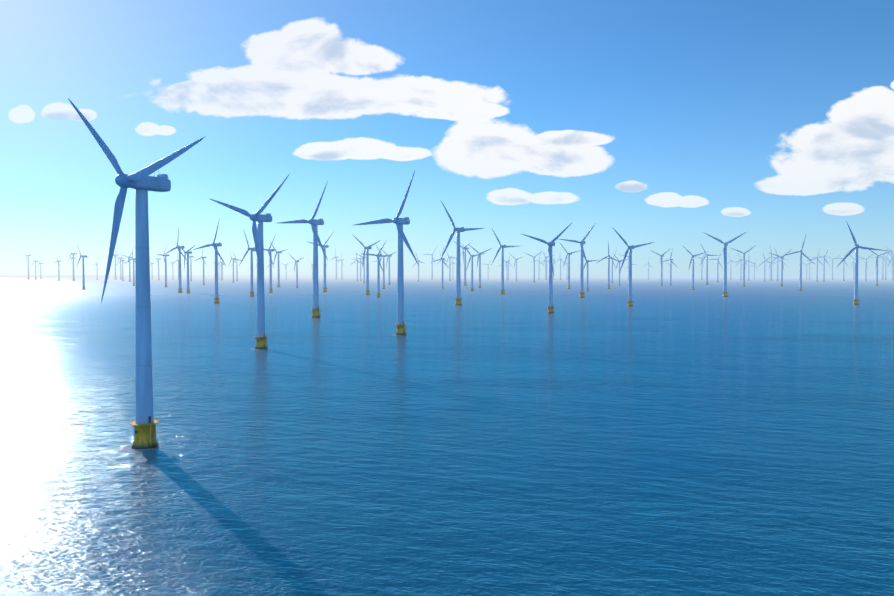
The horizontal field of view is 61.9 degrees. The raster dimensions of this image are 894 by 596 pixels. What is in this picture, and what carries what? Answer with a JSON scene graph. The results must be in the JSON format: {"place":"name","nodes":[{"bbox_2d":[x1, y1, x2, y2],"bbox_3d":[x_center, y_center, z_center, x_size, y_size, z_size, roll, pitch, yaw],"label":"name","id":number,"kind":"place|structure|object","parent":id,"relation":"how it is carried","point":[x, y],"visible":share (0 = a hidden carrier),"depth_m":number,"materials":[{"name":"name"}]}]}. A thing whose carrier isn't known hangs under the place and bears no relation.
{"place":"outdoors","nodes":[
{"label":"outdoors","id":0,"kind":"place"},
{"bbox_2d":[0,275,893,595],"bbox_3d":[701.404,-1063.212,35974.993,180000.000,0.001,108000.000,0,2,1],"label":"sea water","id":1,"kind":"structure","parent":0,"point":[678,437],"depth_m":235.40,"materials":[{"name":"blue liquid"}]},
{"bbox_2d":[26,254,30,279],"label":"wind turbine","id":2,"kind":"object","parent":1,"relation":"on","point":[28,255],"visible":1,"depth_m":8418.62,"materials":[{"name":"paint"}]},
{"bbox_2d":[53,259,60,280],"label":"wind turbine","id":3,"kind":"object","parent":1,"relation":"on","point":[58,270],"visible":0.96,"depth_m":6309.95,"materials":[{"name":"paint"}]},
{"bbox_2d":[68,244,76,280],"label":"wind turbine","id":4,"kind":"object","parent":1,"relation":"on","point":[73,264],"visible":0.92,"depth_m":6305.27,"materials":[{"name":"paint"}]},
{"bbox_2d":[76,244,88,289],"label":"wind turbine","id":5,"kind":"object","parent":1,"relation":"on","point":[83,287],"visible":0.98,"depth_m":2651.60,"materials":[{"name":"paint"}]},
{"bbox_2d":[113,254,118,279],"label":"wind turbine","id":6,"kind":"object","parent":1,"relation":"on","point":[115,255],"visible":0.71,"depth_m":8399.46,"materials":[{"name":"paint"}]},
{"bbox_2d":[116,250,123,279],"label":"wind turbine","id":7,"kind":"object","parent":1,"relation":"on","point":[120,258],"visible":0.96,"depth_m":8398.83,"materials":[{"name":"paint"}]},
{"bbox_2d":[117,252,125,280],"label":"wind turbine","id":8,"kind":"object","parent":1,"relation":"on","point":[122,268],"visible":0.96,"depth_m":6190.34,"materials":[{"name":"paint"}]},
{"bbox_2d":[120,251,133,281],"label":"wind turbine","id":9,"kind":"object","parent":1,"relation":"on","point":[129,257],"visible":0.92,"depth_m":5596.10,"materials":[{"name":"paint"}]},
{"bbox_2d":[124,248,134,285],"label":"wind turbine","id":10,"kind":"object","parent":1,"relation":"on","point":[133,259],"visible":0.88,"depth_m":3595.80,"materials":[{"name":"paint"}]},
{"bbox_2d":[68,99,205,448],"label":"wind turbine","id":11,"kind":"object","parent":1,"relation":"on","point":[142,182],"visible":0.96,"depth_m":222.70,"materials":[{"name":"paint"}]},
{"bbox_2d":[119,443,162,452],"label":"wash foam","id":12,"kind":"object","parent":1,"relation":"on","point":[135,449],"visible":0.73,"depth_m":221.78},
{"bbox_2d":[154,255,160,279],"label":"wind turbine","id":13,"kind":"object","parent":1,"relation":"on","point":[158,259],"visible":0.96,"depth_m":7244.04,"materials":[{"name":"paint"}]},
{"bbox_2d":[156,245,169,286],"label":"wind turbine","id":14,"kind":"object","parent":1,"relation":"on","point":[165,260],"visible":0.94,"depth_m":3143.11,"materials":[{"name":"paint"}]},
{"bbox_2d":[164,228,186,292],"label":"wind turbine","id":15,"kind":"object","parent":1,"relation":"on","point":[180,288],"visible":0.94,"depth_m":2183.32,"materials":[{"name":"paint"}]},
{"bbox_2d":[174,254,181,279],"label":"wind turbine","id":16,"kind":"object","parent":1,"relation":"on","point":[178,266],"visible":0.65,"depth_m":8386.27,"materials":[{"name":"paint"}]},
{"bbox_2d":[176,243,194,292],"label":"wind turbine","id":17,"kind":"object","parent":1,"relation":"on","point":[188,253],"visible":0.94,"depth_m":2092.15,"materials":[{"name":"paint"}]},
{"bbox_2d":[186,250,193,280],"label":"wind turbine","id":18,"kind":"object","parent":1,"relation":"on","point":[190,268],"visible":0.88,"depth_m":6197.96,"materials":[{"name":"paint"}]},
{"bbox_2d":[195,251,206,284],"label":"wind turbine","id":19,"kind":"object","parent":1,"relation":"on","point":[203,267],"visible":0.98,"depth_m":3865.22,"materials":[{"name":"paint"}]},
{"bbox_2d":[193,221,224,303],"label":"wind turbine","id":20,"kind":"object","parent":1,"relation":"on","point":[216,297],"visible":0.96,"depth_m":1353.83,"materials":[{"name":"paint"}]},
{"bbox_2d":[229,253,235,282],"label":"wind turbine","id":21,"kind":"object","parent":1,"relation":"on","point":[233,259],"visible":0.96,"depth_m":5022.99,"materials":[{"name":"paint"}]},
{"bbox_2d":[231,253,243,280],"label":"wind turbine","id":22,"kind":"object","parent":1,"relation":"on","point":[236,268],"visible":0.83,"depth_m":6056.76,"materials":[{"name":"paint"}]},
{"bbox_2d":[210,175,288,348],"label":"wind turbine","id":23,"kind":"object","parent":1,"relation":"on","point":[261,337],"visible":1,"depth_m":523.26,"materials":[{"name":"paint"}]},
{"bbox_2d":[239,229,264,296],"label":"wind turbine","id":24,"kind":"object","parent":1,"relation":"on","point":[251,280],"visible":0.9,"depth_m":1789.44,"materials":[{"name":"paint"}]},
{"bbox_2d":[264,237,274,292],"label":"wind turbine","id":25,"kind":"object","parent":1,"relation":"on","point":[270,278],"visible":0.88,"depth_m":2178.20,"materials":[{"name":"paint"}]},
{"bbox_2d":[270,242,286,286],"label":"wind turbine","id":26,"kind":"object","parent":1,"relation":"on","point":[278,284],"visible":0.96,"depth_m":3132.78,"materials":[{"name":"paint"}]},
{"bbox_2d":[290,255,303,287],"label":"wind turbine","id":27,"kind":"object","parent":1,"relation":"on","point":[296,262],"visible":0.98,"depth_m":2948.63,"materials":[{"name":"paint"}]},
{"bbox_2d":[279,181,327,317],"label":"wind turbine","id":28,"kind":"object","parent":1,"relation":"on","point":[313,222],"visible":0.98,"depth_m":905.88,"materials":[{"name":"paint"}]},
{"bbox_2d":[306,232,332,291],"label":"wind turbine","id":29,"kind":"object","parent":1,"relation":"on","point":[325,266],"visible":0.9,"depth_m":2273.87,"materials":[{"name":"paint"}]},
{"bbox_2d":[331,247,338,279],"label":"wind turbine","id":30,"kind":"object","parent":1,"relation":"on","point":[336,263],"visible":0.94,"depth_m":8350.28,"materials":[{"name":"paint"}]},
{"bbox_2d":[335,255,343,279],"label":"wind turbine","id":31,"kind":"object","parent":1,"relation":"on","point":[341,268],"visible":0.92,"depth_m":8352.09,"materials":[{"name":"paint"}]},
{"bbox_2d":[352,253,361,280],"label":"wind turbine","id":32,"kind":"object","parent":1,"relation":"on","point":[357,265],"visible":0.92,"depth_m":5908.22,"materials":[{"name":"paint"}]},
{"bbox_2d":[352,251,362,280],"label":"wind turbine","id":33,"kind":"object","parent":1,"relation":"on","point":[360,258],"visible":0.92,"depth_m":6257.73,"materials":[{"name":"paint"}]},
{"bbox_2d":[355,253,365,282],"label":"wind turbine","id":34,"kind":"object","parent":1,"relation":"on","point":[363,269],"visible":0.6,"depth_m":4550.75,"materials":[{"name":"paint"}]},
{"bbox_2d":[353,235,380,294],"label":"wind turbine","id":35,"kind":"object","parent":1,"relation":"on","point":[367,248],"visible":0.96,"depth_m":1921.59,"materials":[{"name":"paint"}]},
{"bbox_2d":[365,241,385,296],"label":"wind turbine","id":36,"kind":"object","parent":1,"relation":"on","point":[378,255],"visible":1,"depth_m":1722.44,"materials":[{"name":"paint"}]},
{"bbox_2d":[377,247,391,288],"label":"wind turbine","id":37,"kind":"object","parent":1,"relation":"on","point":[383,256],"visible":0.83,"depth_m":2777.28,"materials":[{"name":"paint"}]},
{"bbox_2d":[355,171,418,334],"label":"wind turbine","id":38,"kind":"object","parent":1,"relation":"on","point":[399,223],"visible":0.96,"depth_m":644.27,"materials":[{"name":"paint"}]},
{"bbox_2d":[380,248,395,284],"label":"wind turbine","id":39,"kind":"object","parent":1,"relation":"on","point":[389,256],"visible":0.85,"depth_m":3846.20,"materials":[{"name":"paint"}]},
{"bbox_2d":[413,254,422,281],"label":"wind turbine","id":40,"kind":"object","parent":1,"relation":"on","point":[418,261],"visible":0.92,"depth_m":5554.09,"materials":[{"name":"paint"}]},
{"bbox_2d":[424,245,437,279],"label":"wind turbine","id":41,"kind":"object","parent":1,"relation":"on","point":[432,254],"visible":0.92,"depth_m":8328.88,"materials":[{"name":"paint"}]},
{"bbox_2d":[431,247,448,288],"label":"wind turbine","id":42,"kind":"object","parent":1,"relation":"on","point":[442,286],"visible":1,"depth_m":2772.83,"materials":[{"name":"paint"}]},
{"bbox_2d":[444,247,454,280],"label":"wind turbine","id":43,"kind":"object","parent":1,"relation":"on","point":[449,266],"visible":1,"depth_m":6245.01,"materials":[{"name":"paint"}]},
{"bbox_2d":[441,201,483,304],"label":"wind turbine","id":44,"kind":"object","parent":1,"relation":"on","point":[458,298],"visible":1,"depth_m":1274.97,"materials":[{"name":"paint"}]},
{"bbox_2d":[453,240,472,285],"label":"wind turbine","id":45,"kind":"object","parent":1,"relation":"on","point":[464,260],"visible":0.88,"depth_m":3562.81,"materials":[{"name":"paint"}]},
{"bbox_2d":[464,247,484,290],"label":"wind turbine","id":46,"kind":"object","parent":1,"relation":"on","point":[471,259],"visible":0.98,"depth_m":2373.89,"materials":[{"name":"paint"}]},
{"bbox_2d":[469,245,491,287],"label":"wind turbine","id":47,"kind":"object","parent":1,"relation":"on","point":[479,258],"visible":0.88,"depth_m":2932.61,"materials":[{"name":"paint"}]},
{"bbox_2d":[491,228,517,293],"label":"wind turbine","id":48,"kind":"object","parent":1,"relation":"on","point":[502,273],"visible":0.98,"depth_m":1990.95,"materials":[{"name":"paint"}]},
{"bbox_2d":[501,258,510,280],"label":"wind turbine","id":49,"kind":"object","parent":1,"relation":"on","point":[507,262],"visible":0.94,"depth_m":6890.76,"materials":[{"name":"paint"}]},
{"bbox_2d":[509,253,523,280],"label":"wind turbine","id":50,"kind":"object","parent":1,"relation":"on","point":[516,264],"visible":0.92,"depth_m":6232.29,"materials":[{"name":"paint"}]},
{"bbox_2d":[525,251,541,282],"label":"wind turbine","id":51,"kind":"object","parent":1,"relation":"on","point":[534,257],"visible":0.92,"depth_m":4982.19,"materials":[{"name":"paint"}]},
{"bbox_2d":[531,253,543,279],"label":"wind turbine","id":52,"kind":"object","parent":1,"relation":"on","point":[539,267],"visible":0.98,"depth_m":8309.17,"materials":[{"name":"paint"}]},
{"bbox_2d":[520,222,572,312],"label":"wind turbine","id":53,"kind":"object","parent":1,"relation":"on","point":[551,274],"visible":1,"depth_m":1012.27,"materials":[{"name":"paint"}]},
{"bbox_2d":[540,250,553,279],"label":"wind turbine","id":54,"kind":"object","parent":1,"relation":"on","point":[546,263],"visible":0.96,"depth_m":7414.69,"materials":[{"name":"paint"}]},
{"bbox_2d":[554,259,563,279],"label":"wind turbine","id":55,"kind":"object","parent":1,"relation":"on","point":[560,266],"visible":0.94,"depth_m":7928.97,"materials":[{"name":"paint"}]},
{"bbox_2d":[559,242,580,288],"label":"wind turbine","id":56,"kind":"object","parent":1,"relation":"on","point":[568,254],"visible":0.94,"depth_m":2763.52,"materials":[{"name":"paint"}]},
{"bbox_2d":[560,223,595,297],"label":"wind turbine","id":57,"kind":"object","parent":1,"relation":"on","point":[582,292],"visible":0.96,"depth_m":1711.73,"materials":[{"name":"paint"}]},
{"bbox_2d":[579,250,596,290],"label":"wind turbine","id":58,"kind":"object","parent":1,"relation":"on","point":[587,288],"visible":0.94,"depth_m":2367.20,"materials":[{"name":"paint"}]},
{"bbox_2d":[597,242,620,288],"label":"wind turbine","id":59,"kind":"object","parent":1,"relation":"on","point":[608,256],"visible":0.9,"depth_m":2760.50,"materials":[{"name":"paint"}]},
{"bbox_2d":[605,251,616,282],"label":"wind turbine","id":60,"kind":"object","parent":1,"relation":"on","point":[612,268],"visible":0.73,"depth_m":4520.28,"materials":[{"name":"paint"}]},
{"bbox_2d":[614,255,626,285],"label":"wind turbine","id":61,"kind":"object","parent":1,"relation":"on","point":[619,268],"visible":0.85,"depth_m":3550.48,"materials":[{"name":"paint"}]},
{"bbox_2d":[612,227,653,305],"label":"wind turbine","id":62,"kind":"object","parent":1,"relation":"on","point":[630,248],"visible":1,"depth_m":1238.62,"materials":[{"name":"paint"}]},
{"bbox_2d":[650,248,670,285],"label":"wind turbine","id":63,"kind":"object","parent":1,"relation":"on","point":[661,258],"visible":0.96,"depth_m":3546.05,"materials":[{"name":"paint"}]},
{"bbox_2d":[660,248,677,285],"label":"wind turbine","id":64,"kind":"object","parent":1,"relation":"on","point":[670,259],"visible":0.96,"depth_m":3546.34,"materials":[{"name":"paint"}]},
{"bbox_2d":[683,246,705,289],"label":"wind turbine","id":65,"kind":"object","parent":1,"relation":"on","point":[693,256],"visible":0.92,"depth_m":2609.32,"materials":[{"name":"paint"}]},
{"bbox_2d":[695,251,707,279],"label":"wind turbine","id":66,"kind":"object","parent":1,"relation":"on","point":[701,265],"visible":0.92,"depth_m":7751.44,"materials":[{"name":"paint"}]},
{"bbox_2d":[700,243,717,284],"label":"wind turbine","id":67,"kind":"object","parent":1,"relation":"on","point":[707,255],"visible":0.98,"depth_m":3814.49,"materials":[{"name":"paint"}]},
{"bbox_2d":[708,252,721,282],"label":"wind turbine","id":68,"kind":"object","parent":1,"relation":"on","point":[717,266],"visible":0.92,"depth_m":4960.38,"materials":[{"name":"paint"}]},
{"bbox_2d":[703,232,745,296],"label":"wind turbine","id":69,"kind":"object","parent":1,"relation":"on","point":[725,269],"visible":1,"depth_m":1766.32,"materials":[{"name":"paint"}]},
{"bbox_2d":[735,255,747,280],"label":"wind turbine","id":70,"kind":"object","parent":1,"relation":"on","point":[740,268],"visible":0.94,"depth_m":6729.00,"materials":[{"name":"paint"}]},
{"bbox_2d":[731,245,755,286],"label":"wind turbine","id":71,"kind":"object","parent":1,"relation":"on","point":[743,264],"visible":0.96,"depth_m":3301.97,"materials":[{"name":"paint"}]},
{"bbox_2d":[742,258,754,280],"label":"wind turbine","id":72,"kind":"object","parent":1,"relation":"on","point":[748,268],"visible":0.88,"depth_m":6713.04,"materials":[{"name":"paint"}]},
{"bbox_2d":[758,251,771,281],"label":"wind turbine","id":73,"kind":"object","parent":1,"relation":"on","point":[764,267],"visible":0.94,"depth_m":5505.76,"materials":[{"name":"paint"}]},
{"bbox_2d":[766,246,778,280],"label":"wind turbine","id":74,"kind":"object","parent":1,"relation":"on","point":[771,264],"visible":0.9,"depth_m":6624.26,"materials":[{"name":"paint"}]},
{"bbox_2d":[772,247,788,280],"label":"wind turbine","id":75,"kind":"object","parent":1,"relation":"on","point":[777,257],"visible":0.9,"depth_m":6190.74,"materials":[{"name":"paint"}]},
{"bbox_2d":[770,249,791,286],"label":"wind turbine","id":76,"kind":"object","parent":1,"relation":"on","point":[782,266],"visible":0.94,"depth_m":3299.26,"materials":[{"name":"paint"}]},
{"bbox_2d":[783,235,812,290],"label":"wind turbine","id":77,"kind":"object","parent":1,"relation":"on","point":[800,277],"visible":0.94,"depth_m":2471.24,"materials":[{"name":"paint"}]},
{"bbox_2d":[807,248,823,281],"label":"wind turbine","id":78,"kind":"object","parent":1,"relation":"on","point":[817,258],"visible":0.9,"depth_m":5496.39,"materials":[{"name":"paint"}]},
{"bbox_2d":[812,247,829,281],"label":"wind turbine","id":79,"kind":"object","parent":1,"relation":"on","point":[823,266],"visible":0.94,"depth_m":5495.25,"materials":[{"name":"paint"}]},
{"bbox_2d":[826,255,839,279],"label":"wind turbine","id":80,"kind":"object","parent":1,"relation":"on","point":[832,265],"visible":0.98,"depth_m":8244.01,"materials":[{"name":"paint"}]},
{"bbox_2d":[833,252,848,280],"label":"wind turbine","id":81,"kind":"object","parent":1,"relation":"on","point":[844,262],"visible":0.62,"depth_m":6181.69,"materials":[{"name":"paint"}]},
{"bbox_2d":[850,255,861,279],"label":"wind turbine","id":82,"kind":"object","parent":1,"relation":"on","point":[853,266],"visible":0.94,"depth_m":8240.87,"materials":[{"name":"paint"}]},
{"bbox_2d":[836,221,886,304],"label":"wind turbine","id":83,"kind":"object","parent":1,"relation":"on","point":[855,298],"visible":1,"depth_m":1296.23,"materials":[{"name":"paint"}]},
{"bbox_2d":[860,254,872,280],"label":"wind turbine","id":84,"kind":"object","parent":1,"relation":"on","point":[866,268],"visible":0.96,"depth_m":6178.10,"materials":[{"name":"paint"}]},
{"bbox_2d":[870,252,887,279],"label":"wind turbine","id":85,"kind":"object","parent":1,"relation":"on","point":[883,259],"visible":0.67,"depth_m":8234.90,"materials":[{"name":"paint"}]},
{"bbox_2d":[870,250,892,285],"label":"wind turbine","id":86,"kind":"object","parent":1,"relation":"on","point":[876,268],"visible":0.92,"depth_m":3525.39,"materials":[{"name":"paint"}]},
{"bbox_2d":[878,253,891,279],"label":"wind turbine","id":87,"kind":"object","parent":1,"relation":"on","point":[886,258],"visible":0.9,"depth_m":7655.63,"materials":[{"name":"paint"}]},
{"bbox_2d":[886,247,893,280],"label":"wind turbine","id":88,"kind":"object","parent":1,"relation":"on","point":[893,265],"visible":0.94,"depth_m":6171.36,"materials":[{"name":"paint"}]},
{"bbox_2d":[0,0,893,274],"label":"sky","id":89,"kind":"structure","parent":0,"point":[665,123],"materials":[{"name":"blue"}]}
]}

